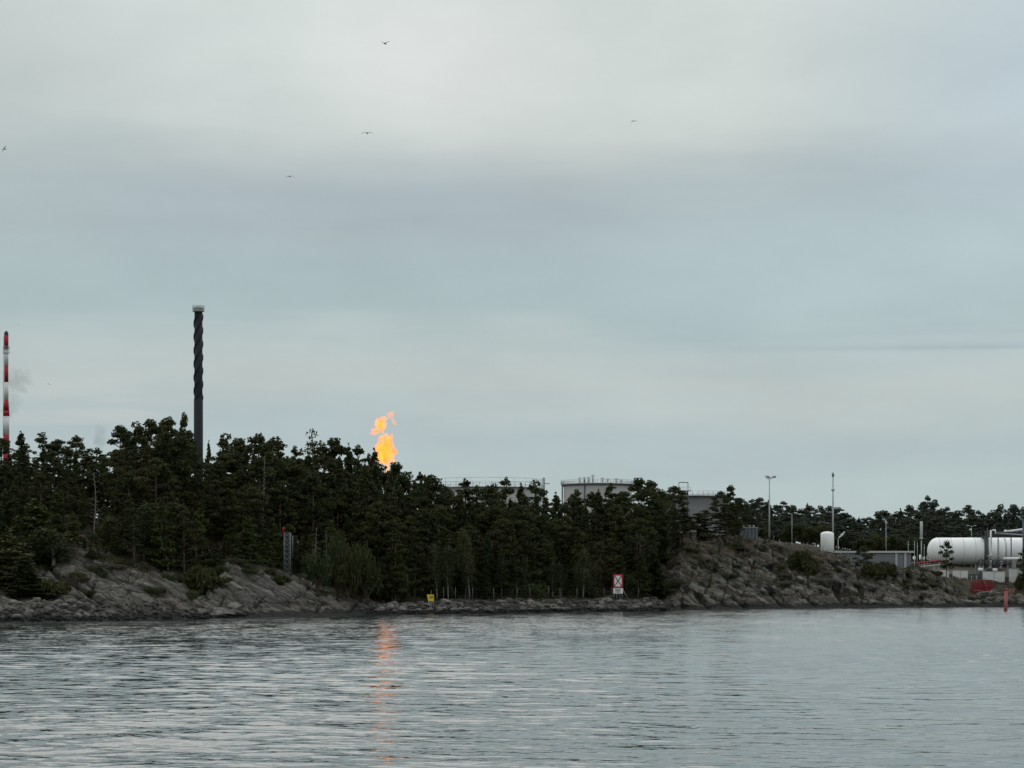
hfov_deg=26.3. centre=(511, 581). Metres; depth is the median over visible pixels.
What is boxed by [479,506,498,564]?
pine tree
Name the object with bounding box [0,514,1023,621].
ground
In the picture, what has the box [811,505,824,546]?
pine tree
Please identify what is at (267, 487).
pine tree
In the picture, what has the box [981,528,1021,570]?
pipe rack
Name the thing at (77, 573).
shrub
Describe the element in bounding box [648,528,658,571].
spruce tree
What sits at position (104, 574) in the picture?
shrub
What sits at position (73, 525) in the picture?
young pine
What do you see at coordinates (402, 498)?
spruce tree
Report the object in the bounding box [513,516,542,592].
pine tree
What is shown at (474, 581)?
pine tree
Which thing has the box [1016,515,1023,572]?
blue column
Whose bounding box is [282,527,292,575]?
lattice mast
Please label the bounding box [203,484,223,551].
pine tree
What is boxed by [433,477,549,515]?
storage tank
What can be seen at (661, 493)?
pine tree
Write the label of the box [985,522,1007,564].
pine tree
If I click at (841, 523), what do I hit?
pine tree
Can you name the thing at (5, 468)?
pine tree
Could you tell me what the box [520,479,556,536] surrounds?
pine tree
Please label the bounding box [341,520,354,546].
pine tree
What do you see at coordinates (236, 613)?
boulder
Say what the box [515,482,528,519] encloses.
spruce tree
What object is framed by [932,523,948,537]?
pine tree
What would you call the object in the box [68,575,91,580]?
shrub
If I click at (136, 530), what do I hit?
pine tree
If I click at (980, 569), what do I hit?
valve assembly
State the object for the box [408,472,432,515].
pine tree
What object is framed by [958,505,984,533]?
pine tree
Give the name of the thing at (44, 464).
spruce tree
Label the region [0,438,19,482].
pine tree
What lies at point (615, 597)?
dry grass
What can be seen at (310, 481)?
pine tree
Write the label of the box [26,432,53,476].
pine tree
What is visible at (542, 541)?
pine tree
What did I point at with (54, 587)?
shrub
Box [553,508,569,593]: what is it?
spruce tree
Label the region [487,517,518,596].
pine tree
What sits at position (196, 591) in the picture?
shrub
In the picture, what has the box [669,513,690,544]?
pine tree
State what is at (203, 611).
boulder
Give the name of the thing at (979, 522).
pine tree
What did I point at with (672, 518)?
pine tree
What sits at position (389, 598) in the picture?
spruce tree
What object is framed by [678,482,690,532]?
stair tower
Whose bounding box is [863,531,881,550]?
pine tree
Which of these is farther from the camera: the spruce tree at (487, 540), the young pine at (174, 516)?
the spruce tree at (487, 540)
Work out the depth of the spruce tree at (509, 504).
381.89 m
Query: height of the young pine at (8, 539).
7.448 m
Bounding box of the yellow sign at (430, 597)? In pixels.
[427,595,433,601]
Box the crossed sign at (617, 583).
[613,574,628,600]
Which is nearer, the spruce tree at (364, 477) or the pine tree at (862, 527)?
the spruce tree at (364, 477)
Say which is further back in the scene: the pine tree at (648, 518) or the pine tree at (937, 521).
the pine tree at (937, 521)
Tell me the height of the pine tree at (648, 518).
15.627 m
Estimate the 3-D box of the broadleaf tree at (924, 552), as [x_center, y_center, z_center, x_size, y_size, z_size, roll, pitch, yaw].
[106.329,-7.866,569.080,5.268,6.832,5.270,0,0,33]
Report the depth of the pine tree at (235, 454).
353.33 m
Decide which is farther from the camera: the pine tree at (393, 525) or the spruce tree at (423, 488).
the spruce tree at (423, 488)
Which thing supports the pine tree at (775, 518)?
on the ground at (264, 595)
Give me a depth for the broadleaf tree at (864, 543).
556.20 m
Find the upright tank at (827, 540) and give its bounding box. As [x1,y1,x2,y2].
[820,531,833,551]
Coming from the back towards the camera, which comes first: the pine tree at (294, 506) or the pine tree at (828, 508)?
the pine tree at (828, 508)
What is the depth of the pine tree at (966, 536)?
608.38 m
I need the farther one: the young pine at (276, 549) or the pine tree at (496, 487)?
the pine tree at (496, 487)
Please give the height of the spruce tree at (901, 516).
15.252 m
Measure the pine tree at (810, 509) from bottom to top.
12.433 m
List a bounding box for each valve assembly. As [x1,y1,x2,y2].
[978,559,984,577]
[986,559,992,570]
[992,559,998,570]
[997,559,1003,570]
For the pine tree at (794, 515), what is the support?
on the ground at (264, 595)
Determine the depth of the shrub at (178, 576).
304.00 m
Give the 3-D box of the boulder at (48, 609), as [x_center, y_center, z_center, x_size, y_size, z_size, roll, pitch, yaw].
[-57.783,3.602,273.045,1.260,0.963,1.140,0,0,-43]
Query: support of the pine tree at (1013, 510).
on the ground at (264, 595)
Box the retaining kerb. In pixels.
[928,569,948,577]
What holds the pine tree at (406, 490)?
on the ground at (264, 595)
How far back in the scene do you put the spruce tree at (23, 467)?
321.55 m
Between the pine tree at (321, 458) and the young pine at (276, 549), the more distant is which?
the pine tree at (321, 458)
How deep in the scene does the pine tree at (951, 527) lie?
606.47 m
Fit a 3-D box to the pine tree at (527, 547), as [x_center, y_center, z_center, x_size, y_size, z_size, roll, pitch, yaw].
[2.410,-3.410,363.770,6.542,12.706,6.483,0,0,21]
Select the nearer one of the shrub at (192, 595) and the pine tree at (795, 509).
the shrub at (192, 595)
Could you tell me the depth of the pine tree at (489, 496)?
380.15 m
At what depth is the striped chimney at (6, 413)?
999.12 m
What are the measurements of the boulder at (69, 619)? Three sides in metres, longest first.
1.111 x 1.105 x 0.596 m
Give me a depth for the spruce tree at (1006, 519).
622.15 m
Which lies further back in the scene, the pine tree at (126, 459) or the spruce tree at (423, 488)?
the spruce tree at (423, 488)
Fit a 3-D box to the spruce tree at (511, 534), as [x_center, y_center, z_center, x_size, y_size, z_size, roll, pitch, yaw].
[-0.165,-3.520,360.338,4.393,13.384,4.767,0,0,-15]
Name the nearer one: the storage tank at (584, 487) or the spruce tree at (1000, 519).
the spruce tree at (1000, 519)
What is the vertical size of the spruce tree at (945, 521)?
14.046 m
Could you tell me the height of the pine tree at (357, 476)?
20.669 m
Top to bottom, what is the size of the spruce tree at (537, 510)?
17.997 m
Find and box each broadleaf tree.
[731,523,754,533]
[758,528,772,538]
[777,529,796,541]
[783,523,804,542]
[796,526,813,543]
[800,533,810,544]
[808,525,829,546]
[834,534,847,550]
[850,538,874,550]
[868,533,885,550]
[880,537,893,550]
[886,535,906,550]
[902,537,920,561]
[908,536,925,562]
[922,538,929,561]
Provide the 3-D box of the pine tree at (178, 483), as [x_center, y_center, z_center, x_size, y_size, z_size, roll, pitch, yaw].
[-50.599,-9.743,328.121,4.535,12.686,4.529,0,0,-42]
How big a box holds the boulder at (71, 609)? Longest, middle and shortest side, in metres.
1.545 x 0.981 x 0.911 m
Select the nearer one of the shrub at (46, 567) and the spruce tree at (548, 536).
the shrub at (46, 567)
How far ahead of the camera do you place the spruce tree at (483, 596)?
355.45 m
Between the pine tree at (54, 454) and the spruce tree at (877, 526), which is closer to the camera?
the pine tree at (54, 454)
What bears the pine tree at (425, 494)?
on the ground at (264, 595)
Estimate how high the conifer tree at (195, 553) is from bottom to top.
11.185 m
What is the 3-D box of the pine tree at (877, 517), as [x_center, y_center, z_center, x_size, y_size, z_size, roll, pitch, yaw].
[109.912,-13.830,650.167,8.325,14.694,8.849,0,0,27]
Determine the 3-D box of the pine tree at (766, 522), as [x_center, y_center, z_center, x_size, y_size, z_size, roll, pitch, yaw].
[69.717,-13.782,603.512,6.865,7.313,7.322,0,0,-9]
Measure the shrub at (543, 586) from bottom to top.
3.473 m
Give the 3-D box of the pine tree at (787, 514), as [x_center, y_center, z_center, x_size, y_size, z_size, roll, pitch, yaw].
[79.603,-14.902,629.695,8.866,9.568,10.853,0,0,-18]
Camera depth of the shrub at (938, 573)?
439.69 m
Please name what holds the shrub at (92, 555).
on the ground at (264, 595)
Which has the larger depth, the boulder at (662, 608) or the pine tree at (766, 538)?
the pine tree at (766, 538)
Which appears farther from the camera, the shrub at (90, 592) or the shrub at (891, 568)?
the shrub at (891, 568)
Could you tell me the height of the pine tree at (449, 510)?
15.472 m
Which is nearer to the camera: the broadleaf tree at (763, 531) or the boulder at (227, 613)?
the boulder at (227, 613)
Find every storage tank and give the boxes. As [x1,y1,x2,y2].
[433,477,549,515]
[561,475,633,516]
[665,491,733,537]
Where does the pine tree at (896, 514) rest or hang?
on the ground at (264, 595)
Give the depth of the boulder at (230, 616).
294.84 m
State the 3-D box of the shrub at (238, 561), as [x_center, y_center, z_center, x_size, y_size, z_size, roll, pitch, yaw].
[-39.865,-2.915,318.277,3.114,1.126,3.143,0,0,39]
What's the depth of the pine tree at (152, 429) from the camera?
354.79 m
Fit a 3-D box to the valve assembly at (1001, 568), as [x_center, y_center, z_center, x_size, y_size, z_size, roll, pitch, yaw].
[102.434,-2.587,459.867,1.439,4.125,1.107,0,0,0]
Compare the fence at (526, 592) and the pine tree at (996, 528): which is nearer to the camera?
the fence at (526, 592)
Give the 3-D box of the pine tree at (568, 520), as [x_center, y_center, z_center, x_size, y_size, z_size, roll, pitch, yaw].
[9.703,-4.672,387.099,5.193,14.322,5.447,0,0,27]
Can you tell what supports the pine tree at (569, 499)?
on the ground at (264, 595)
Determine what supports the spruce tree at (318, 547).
on the ground at (264, 595)
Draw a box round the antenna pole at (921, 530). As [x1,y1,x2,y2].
[919,521,922,561]
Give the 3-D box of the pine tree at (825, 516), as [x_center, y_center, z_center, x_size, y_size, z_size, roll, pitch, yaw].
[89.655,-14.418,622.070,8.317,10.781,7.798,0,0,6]
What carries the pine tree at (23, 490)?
on the ground at (264, 595)
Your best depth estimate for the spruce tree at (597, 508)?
397.55 m
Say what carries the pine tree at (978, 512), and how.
on the ground at (264, 595)
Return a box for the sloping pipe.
[911,560,940,568]
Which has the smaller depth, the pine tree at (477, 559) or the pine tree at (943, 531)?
the pine tree at (477, 559)
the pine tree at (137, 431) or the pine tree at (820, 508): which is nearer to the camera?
the pine tree at (137, 431)
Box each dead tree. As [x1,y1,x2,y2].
[83,474,101,533]
[156,536,179,570]
[257,459,269,532]
[307,528,320,567]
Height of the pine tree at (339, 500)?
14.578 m
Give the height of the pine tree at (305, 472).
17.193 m
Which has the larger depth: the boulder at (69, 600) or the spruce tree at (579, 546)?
the spruce tree at (579, 546)
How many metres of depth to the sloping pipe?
451.85 m
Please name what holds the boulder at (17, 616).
on the ground at (264, 595)
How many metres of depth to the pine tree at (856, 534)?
603.62 m
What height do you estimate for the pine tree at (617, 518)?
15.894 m
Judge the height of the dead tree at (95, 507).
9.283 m
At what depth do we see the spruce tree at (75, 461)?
330.33 m
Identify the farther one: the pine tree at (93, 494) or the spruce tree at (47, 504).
the pine tree at (93, 494)
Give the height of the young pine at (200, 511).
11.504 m
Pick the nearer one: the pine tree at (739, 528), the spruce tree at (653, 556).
the spruce tree at (653, 556)
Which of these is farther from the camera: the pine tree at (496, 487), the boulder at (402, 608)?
the pine tree at (496, 487)
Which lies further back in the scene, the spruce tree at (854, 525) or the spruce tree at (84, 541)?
the spruce tree at (854, 525)
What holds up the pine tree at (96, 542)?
on the ground at (264, 595)
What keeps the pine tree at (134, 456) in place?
on the ground at (264, 595)
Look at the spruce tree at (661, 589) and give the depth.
382.76 m
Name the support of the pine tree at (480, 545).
on the ground at (264, 595)
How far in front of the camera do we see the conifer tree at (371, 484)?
354.21 m
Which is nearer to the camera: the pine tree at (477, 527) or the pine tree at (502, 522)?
the pine tree at (502, 522)
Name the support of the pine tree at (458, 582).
on the ground at (264, 595)
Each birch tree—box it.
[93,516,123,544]
[358,541,383,601]
[381,561,408,600]
[424,543,443,598]
[439,544,456,598]
[452,527,476,599]
[517,557,533,596]
[529,565,541,583]
[544,561,557,596]
[555,561,567,596]
[570,548,599,598]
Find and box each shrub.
[30,578,72,599]
[33,565,48,569]
[67,571,86,577]
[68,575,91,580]
[82,551,106,559]
[82,590,95,595]
[87,565,104,574]
[96,571,108,578]
[102,544,125,552]
[118,558,139,567]
[137,562,149,570]
[142,585,162,593]
[158,587,166,593]
[160,573,176,580]
[171,574,185,580]
[173,572,198,582]
[181,564,219,594]
[185,591,199,600]
[188,590,202,593]
[205,576,233,582]
[214,564,228,573]
[228,558,247,564]
[241,564,256,569]
[241,568,256,573]
[263,568,276,575]
[272,574,292,583]
[301,550,333,590]
[321,578,336,586]
[322,530,349,587]
[332,543,361,598]
[346,594,359,599]
[360,558,388,600]
[384,562,410,601]
[424,582,454,599]
[456,584,478,598]
[492,577,519,598]
[494,589,506,597]
[518,583,547,598]
[527,580,549,597]
[573,580,598,597]
[591,591,613,596]
[623,572,641,597]
[663,577,689,587]
[686,547,701,552]
[723,574,738,578]
[730,542,744,546]
[786,548,811,571]
[796,558,820,576]
[860,562,886,576]
[878,561,896,576]
[932,570,943,575]
[1014,575,1023,589]
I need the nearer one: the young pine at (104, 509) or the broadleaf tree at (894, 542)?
the young pine at (104, 509)
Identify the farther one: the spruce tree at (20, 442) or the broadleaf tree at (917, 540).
the broadleaf tree at (917, 540)
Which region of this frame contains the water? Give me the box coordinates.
[0,607,1023,767]
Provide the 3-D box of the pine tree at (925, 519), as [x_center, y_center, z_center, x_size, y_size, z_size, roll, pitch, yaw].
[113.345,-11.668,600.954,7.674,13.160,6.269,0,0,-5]
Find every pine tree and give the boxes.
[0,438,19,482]
[0,463,15,503]
[3,485,26,536]
[15,452,33,485]
[15,481,39,517]
[21,462,41,517]
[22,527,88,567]
[25,471,53,518]
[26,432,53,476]
[36,439,80,481]
[39,452,61,504]
[46,451,65,505]
[56,469,80,515]
[59,435,93,481]
[62,475,94,509]
[67,455,108,514]
[75,497,94,531]
[83,447,112,524]
[83,456,120,504]
[83,497,100,521]
[84,481,105,526]
[86,534,101,552]
[101,450,137,500]
[104,425,144,491]
[106,449,131,513]
[108,472,146,543]
[115,445,147,507]
[117,502,151,560]
[121,419,162,467]
[121,421,147,468]
[127,457,177,527]
[131,474,154,526]
[132,444,155,499]
[147,467,182,523]
[148,503,169,533]
[149,502,201,567]
[151,416,196,474]
[152,435,208,510]
[162,439,178,470]
[165,474,189,519]
[166,453,204,555]
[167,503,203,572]
[169,429,210,489]
[172,428,204,506]
[179,412,193,473]
[182,490,208,542]
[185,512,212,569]
[196,453,250,549]
[201,461,238,555]
[203,438,263,531]
[203,464,226,549]
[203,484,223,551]
[203,498,226,560]
[207,433,240,550]
[211,477,243,557]
[219,450,260,535]
[221,469,256,535]
[225,486,257,546]
[229,486,274,527]
[231,433,267,480]
[236,458,290,517]
[252,503,276,541]
[253,456,280,513]
[254,436,287,481]
[254,499,273,549]
[257,450,279,510]
[261,460,314,567]
[264,484,298,564]
[272,461,300,565]
[275,532,294,568]
[276,456,301,525]
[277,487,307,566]
[278,502,307,569]
[279,524,302,570]
[285,445,302,550]
[285,468,336,569]
[288,472,336,546]
[291,536,307,572]
[296,428,335,517]
[299,503,335,554]
[300,437,362,517]
[315,443,332,481]
[317,470,334,547]
[320,458,351,518]
[320,497,355,541]
[327,467,353,516]
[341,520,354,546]
[346,445,369,478]
[347,482,365,545]
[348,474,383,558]
[352,467,371,524]
[352,500,406,599]
[366,453,383,528]
[372,501,404,599]
[374,483,410,598]
[375,520,409,601]
[377,463,388,497]
[378,527,414,600]
[380,461,419,515]
[392,479,418,517]
[401,515,428,598]
[403,526,425,594]
[404,500,421,560]
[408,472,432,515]
[408,540,430,597]
[409,507,438,597]
[410,474,462,534]
[416,487,435,536]
[420,504,459,563]
[436,487,456,542]
[437,532,456,587]
[438,508,463,563]
[439,538,459,577]
[441,505,458,571]
[442,491,465,560]
[451,540,474,597]
[452,538,480,597]
[453,560,476,597]
[454,478,477,520]
[457,523,483,598]
[466,484,516,543]
[467,485,500,546]
[468,511,484,554]
[468,547,484,598]
[471,535,489,598]
[475,504,517,552]
[476,501,489,554]
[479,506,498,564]
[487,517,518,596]
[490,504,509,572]
[493,483,504,502]
[498,477,518,541]
[502,505,542,591]
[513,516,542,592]
[518,523,544,586]
[518,527,552,597]
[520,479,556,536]
[531,548,557,579]
[536,514,564,557]
[538,497,558,556]
[540,520,557,560]
[541,519,575,594]
[555,502,574,591]
[557,496,588,520]
[557,514,575,593]
[560,526,597,574]
[560,561,574,593]
[567,514,587,579]
[568,488,588,543]
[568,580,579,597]
[579,491,606,524]
[587,511,608,581]
[588,494,607,553]
[594,504,636,554]
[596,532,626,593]
[600,515,617,581]
[601,483,621,520]
[601,555,627,595]
[603,499,624,560]
[607,491,637,544]
[613,513,638,591]
[619,477,670,551]
[620,505,654,564]
[622,504,661,553]
[624,519,660,561]
[629,480,672,509]
[639,498,671,541]
[639,499,665,565]
[655,489,675,536]
[660,515,679,555]
[663,486,689,515]
[665,517,679,547]
[668,502,683,541]
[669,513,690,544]
[689,513,725,541]
[691,510,730,535]
[709,491,732,534]
[712,510,742,532]
[722,485,740,536]
[724,513,747,537]
[732,515,757,534]
[733,497,753,535]
[741,499,761,522]
[742,518,765,526]
[747,509,764,526]
[753,506,773,526]
[754,497,772,517]
[756,518,778,539]
[762,536,770,542]
[770,505,782,516]
[770,520,785,539]
[771,516,780,528]
[772,512,800,541]
[773,501,794,521]
[774,522,798,542]
[776,513,808,530]
[778,513,798,528]
[787,505,797,513]
[791,508,812,520]
[802,506,818,544]
[803,514,812,543]
[804,521,820,544]
[806,515,820,545]
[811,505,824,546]
[813,510,835,525]
[816,525,839,545]
[817,512,839,525]
[824,505,843,523]
[826,514,846,546]
[829,507,850,524]
[831,510,847,548]
[831,524,853,549]
[836,527,856,550]
[840,519,859,550]
[840,520,850,548]
[840,530,863,550]
[843,517,863,543]
[845,532,866,549]
[850,524,869,536]
[852,546,874,576]
[861,517,872,535]
[861,518,869,539]
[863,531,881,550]
[868,511,895,527]
[869,510,892,533]
[870,511,886,528]
[879,517,896,534]
[880,528,895,535]
[891,518,911,535]
[892,511,898,524]
[899,516,924,535]
[901,524,919,540]
[902,504,915,532]
[903,512,929,533]
[910,521,924,560]
[912,515,938,560]
[913,503,936,560]
[918,495,935,560]
[918,510,944,537]
[923,517,953,563]
[930,499,942,515]
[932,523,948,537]
[937,525,962,537]
[938,540,953,579]
[940,508,951,522]
[943,506,953,518]
[946,523,972,566]
[949,510,968,564]
[949,523,964,532]
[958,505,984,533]
[961,515,986,565]
[961,529,972,566]
[965,532,985,537]
[967,511,975,564]
[972,517,988,535]
[976,510,986,518]
[982,510,998,526]
[982,514,1004,530]
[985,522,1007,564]
[986,527,1006,566]
[991,504,1006,526]
[1002,522,1019,537]
[1003,504,1020,519]
[1003,506,1021,526]
[1017,548,1023,585]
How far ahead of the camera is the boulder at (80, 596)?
279.89 m
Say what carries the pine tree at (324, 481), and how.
on the ground at (264, 595)
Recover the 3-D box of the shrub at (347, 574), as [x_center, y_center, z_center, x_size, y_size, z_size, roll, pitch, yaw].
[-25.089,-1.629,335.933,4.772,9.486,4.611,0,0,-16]
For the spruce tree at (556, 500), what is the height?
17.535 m
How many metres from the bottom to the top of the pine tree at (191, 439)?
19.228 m
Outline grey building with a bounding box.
[831,551,914,569]
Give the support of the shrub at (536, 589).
on the ground at (264, 595)
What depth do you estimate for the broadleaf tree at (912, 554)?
565.48 m
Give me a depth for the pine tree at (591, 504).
398.17 m
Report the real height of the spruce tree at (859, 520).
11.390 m
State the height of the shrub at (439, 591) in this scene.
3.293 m
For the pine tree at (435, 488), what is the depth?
372.54 m
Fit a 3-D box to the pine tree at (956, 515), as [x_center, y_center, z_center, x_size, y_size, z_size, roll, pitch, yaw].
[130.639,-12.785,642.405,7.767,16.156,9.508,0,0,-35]
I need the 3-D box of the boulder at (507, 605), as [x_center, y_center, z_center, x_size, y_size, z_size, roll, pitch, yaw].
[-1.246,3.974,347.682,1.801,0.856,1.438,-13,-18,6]
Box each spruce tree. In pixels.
[0,554,48,596]
[11,431,36,481]
[13,445,32,516]
[37,445,53,517]
[43,492,52,524]
[67,449,82,513]
[81,537,87,553]
[86,469,99,523]
[108,533,117,555]
[128,434,138,472]
[130,475,146,542]
[148,439,167,478]
[150,429,181,523]
[204,440,210,542]
[240,447,256,523]
[253,518,267,554]
[260,448,281,559]
[295,452,322,566]
[313,540,322,563]
[321,496,339,558]
[328,456,350,533]
[343,442,353,480]
[350,462,380,590]
[369,463,381,500]
[371,447,383,497]
[384,469,400,523]
[385,517,410,600]
[393,478,405,540]
[398,488,405,532]
[421,484,430,508]
[424,512,442,598]
[438,556,453,598]
[452,504,475,568]
[476,555,495,600]
[478,531,499,598]
[488,529,498,579]
[494,547,508,598]
[504,519,524,597]
[506,497,518,556]
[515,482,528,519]
[528,493,541,580]
[536,529,559,595]
[550,492,562,523]
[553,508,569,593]
[562,527,590,596]
[578,505,592,563]
[578,569,589,597]
[591,489,607,587]
[617,554,628,595]
[623,525,636,592]
[630,552,656,594]
[631,549,651,597]
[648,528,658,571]
[648,560,674,594]
[653,503,673,562]
[674,507,698,532]
[763,508,775,540]
[849,519,858,550]
[856,517,864,535]
[874,523,880,533]
[880,520,887,537]
[897,508,906,533]
[942,517,948,526]
[996,514,1006,565]
[1003,513,1009,565]
[1009,513,1017,565]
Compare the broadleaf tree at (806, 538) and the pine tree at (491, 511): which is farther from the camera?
the broadleaf tree at (806, 538)
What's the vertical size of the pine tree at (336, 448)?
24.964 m
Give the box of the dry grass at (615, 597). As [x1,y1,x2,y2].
[57,532,1023,603]
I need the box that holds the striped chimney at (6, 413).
[3,331,9,464]
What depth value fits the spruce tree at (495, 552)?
362.05 m
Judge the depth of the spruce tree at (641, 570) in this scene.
379.48 m
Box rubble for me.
[0,593,673,621]
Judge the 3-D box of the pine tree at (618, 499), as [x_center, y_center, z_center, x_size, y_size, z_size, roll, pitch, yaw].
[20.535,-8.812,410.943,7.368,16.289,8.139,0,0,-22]
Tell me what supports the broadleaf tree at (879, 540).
on the ground at (264, 595)
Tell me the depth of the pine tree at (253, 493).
343.20 m
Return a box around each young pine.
[0,488,22,538]
[0,532,43,586]
[1,498,68,566]
[45,487,67,535]
[58,511,88,544]
[95,504,113,539]
[109,525,124,555]
[121,501,157,560]
[143,500,178,570]
[163,497,193,569]
[188,507,223,569]
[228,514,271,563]
[230,533,241,557]
[257,540,278,567]
[264,523,287,568]
[303,533,317,573]
[320,520,342,578]
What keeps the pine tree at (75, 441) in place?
on the ground at (264, 595)
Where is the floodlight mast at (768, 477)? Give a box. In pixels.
[765,476,775,536]
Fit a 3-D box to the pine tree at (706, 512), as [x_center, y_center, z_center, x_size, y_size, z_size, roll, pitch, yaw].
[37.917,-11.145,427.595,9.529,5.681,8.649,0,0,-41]
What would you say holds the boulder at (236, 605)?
on the ground at (264, 595)
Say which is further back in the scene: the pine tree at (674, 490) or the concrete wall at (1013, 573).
the concrete wall at (1013, 573)
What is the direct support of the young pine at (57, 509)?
on the ground at (264, 595)
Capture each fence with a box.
[433,587,638,599]
[759,535,821,550]
[822,549,927,566]
[924,564,1011,582]
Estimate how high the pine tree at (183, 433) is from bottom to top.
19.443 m
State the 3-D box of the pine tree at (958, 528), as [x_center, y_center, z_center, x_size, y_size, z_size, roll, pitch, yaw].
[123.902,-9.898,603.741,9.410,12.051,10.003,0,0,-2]
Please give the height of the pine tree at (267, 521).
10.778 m
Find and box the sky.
[0,0,1023,558]
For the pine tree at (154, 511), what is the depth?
316.47 m
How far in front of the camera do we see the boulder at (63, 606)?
274.41 m
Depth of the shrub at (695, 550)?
404.49 m
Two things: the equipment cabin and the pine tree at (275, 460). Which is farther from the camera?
the equipment cabin
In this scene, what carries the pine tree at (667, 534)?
on the ground at (264, 595)
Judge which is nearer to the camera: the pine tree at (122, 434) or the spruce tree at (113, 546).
the spruce tree at (113, 546)
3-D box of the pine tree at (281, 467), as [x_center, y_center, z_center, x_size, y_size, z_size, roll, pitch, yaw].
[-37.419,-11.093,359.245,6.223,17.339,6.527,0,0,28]
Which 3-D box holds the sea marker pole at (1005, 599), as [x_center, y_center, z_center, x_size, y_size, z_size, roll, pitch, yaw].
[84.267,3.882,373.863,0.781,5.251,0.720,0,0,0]
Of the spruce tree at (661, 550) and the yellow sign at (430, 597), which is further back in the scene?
the spruce tree at (661, 550)
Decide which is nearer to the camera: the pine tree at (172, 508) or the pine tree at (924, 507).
the pine tree at (172, 508)
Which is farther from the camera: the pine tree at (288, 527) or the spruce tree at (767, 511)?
the spruce tree at (767, 511)
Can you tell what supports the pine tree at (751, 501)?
on the ground at (264, 595)
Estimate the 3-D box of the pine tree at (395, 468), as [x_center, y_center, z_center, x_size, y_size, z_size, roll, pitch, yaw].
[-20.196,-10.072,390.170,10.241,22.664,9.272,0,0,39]
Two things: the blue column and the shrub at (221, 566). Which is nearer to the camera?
the shrub at (221, 566)
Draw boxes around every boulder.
[11,614,21,619]
[32,611,39,616]
[43,606,53,612]
[59,605,67,608]
[65,617,73,620]
[66,598,76,603]
[66,606,76,611]
[76,593,84,598]
[81,603,90,609]
[197,608,207,614]
[211,610,222,616]
[215,607,227,614]
[223,612,235,616]
[227,602,242,610]
[227,611,234,617]
[229,609,238,616]
[386,604,394,609]
[398,606,406,610]
[406,604,416,607]
[441,598,451,603]
[476,600,485,605]
[499,603,509,607]
[535,603,544,607]
[598,607,606,611]
[656,606,666,610]
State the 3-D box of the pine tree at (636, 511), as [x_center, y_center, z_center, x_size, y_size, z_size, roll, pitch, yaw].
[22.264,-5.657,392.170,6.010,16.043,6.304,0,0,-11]
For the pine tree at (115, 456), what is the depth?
324.58 m
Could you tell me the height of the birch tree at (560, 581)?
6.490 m
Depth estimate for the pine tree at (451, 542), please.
357.79 m
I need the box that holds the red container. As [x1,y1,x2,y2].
[971,580,993,592]
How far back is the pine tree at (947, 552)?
439.67 m
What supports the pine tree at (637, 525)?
on the ground at (264, 595)
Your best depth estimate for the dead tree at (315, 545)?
336.54 m
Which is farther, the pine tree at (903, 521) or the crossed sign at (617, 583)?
the pine tree at (903, 521)
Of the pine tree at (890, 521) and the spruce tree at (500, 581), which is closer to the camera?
the spruce tree at (500, 581)
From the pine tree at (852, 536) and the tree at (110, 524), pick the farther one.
the pine tree at (852, 536)
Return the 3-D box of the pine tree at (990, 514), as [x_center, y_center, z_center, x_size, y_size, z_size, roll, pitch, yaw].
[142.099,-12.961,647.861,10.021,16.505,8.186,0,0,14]
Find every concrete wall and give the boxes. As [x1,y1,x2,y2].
[953,570,967,578]
[968,573,982,577]
[982,571,1004,581]
[1009,568,1021,582]
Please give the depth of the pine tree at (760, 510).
627.30 m
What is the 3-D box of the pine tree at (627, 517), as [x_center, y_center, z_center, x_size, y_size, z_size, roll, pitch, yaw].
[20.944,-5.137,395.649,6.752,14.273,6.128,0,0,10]
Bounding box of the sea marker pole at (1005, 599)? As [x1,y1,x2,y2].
[1004,589,1007,610]
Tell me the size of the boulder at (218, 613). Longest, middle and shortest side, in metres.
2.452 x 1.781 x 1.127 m
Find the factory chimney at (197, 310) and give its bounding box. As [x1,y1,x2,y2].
[192,305,203,484]
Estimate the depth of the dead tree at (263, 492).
345.56 m
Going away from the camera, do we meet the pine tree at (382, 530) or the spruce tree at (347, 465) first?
the pine tree at (382, 530)
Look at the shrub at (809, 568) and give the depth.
417.72 m
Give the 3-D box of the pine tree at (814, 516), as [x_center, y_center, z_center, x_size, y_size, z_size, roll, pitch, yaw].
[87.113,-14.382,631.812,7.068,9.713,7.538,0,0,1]
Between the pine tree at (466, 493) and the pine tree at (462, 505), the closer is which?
the pine tree at (462, 505)
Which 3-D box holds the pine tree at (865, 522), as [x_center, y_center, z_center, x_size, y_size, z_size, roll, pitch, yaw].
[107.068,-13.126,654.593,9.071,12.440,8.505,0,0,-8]
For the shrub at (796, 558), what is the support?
on the ground at (264, 595)
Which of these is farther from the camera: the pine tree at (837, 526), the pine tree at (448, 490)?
the pine tree at (837, 526)
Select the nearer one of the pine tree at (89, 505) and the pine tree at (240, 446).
the pine tree at (89, 505)
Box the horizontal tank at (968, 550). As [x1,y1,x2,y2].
[927,530,1021,576]
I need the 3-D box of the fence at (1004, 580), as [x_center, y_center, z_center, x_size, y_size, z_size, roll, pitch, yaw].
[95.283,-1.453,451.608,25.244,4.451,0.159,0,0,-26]
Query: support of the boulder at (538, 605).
on the ground at (264, 595)
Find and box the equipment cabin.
[741,525,758,540]
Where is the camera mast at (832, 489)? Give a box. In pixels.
[831,473,834,532]
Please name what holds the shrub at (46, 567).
on the ground at (264, 595)
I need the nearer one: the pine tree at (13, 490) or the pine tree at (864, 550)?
the pine tree at (13, 490)
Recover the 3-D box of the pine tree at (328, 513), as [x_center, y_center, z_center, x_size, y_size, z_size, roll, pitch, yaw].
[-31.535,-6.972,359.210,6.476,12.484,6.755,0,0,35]
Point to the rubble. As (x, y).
(566, 603)

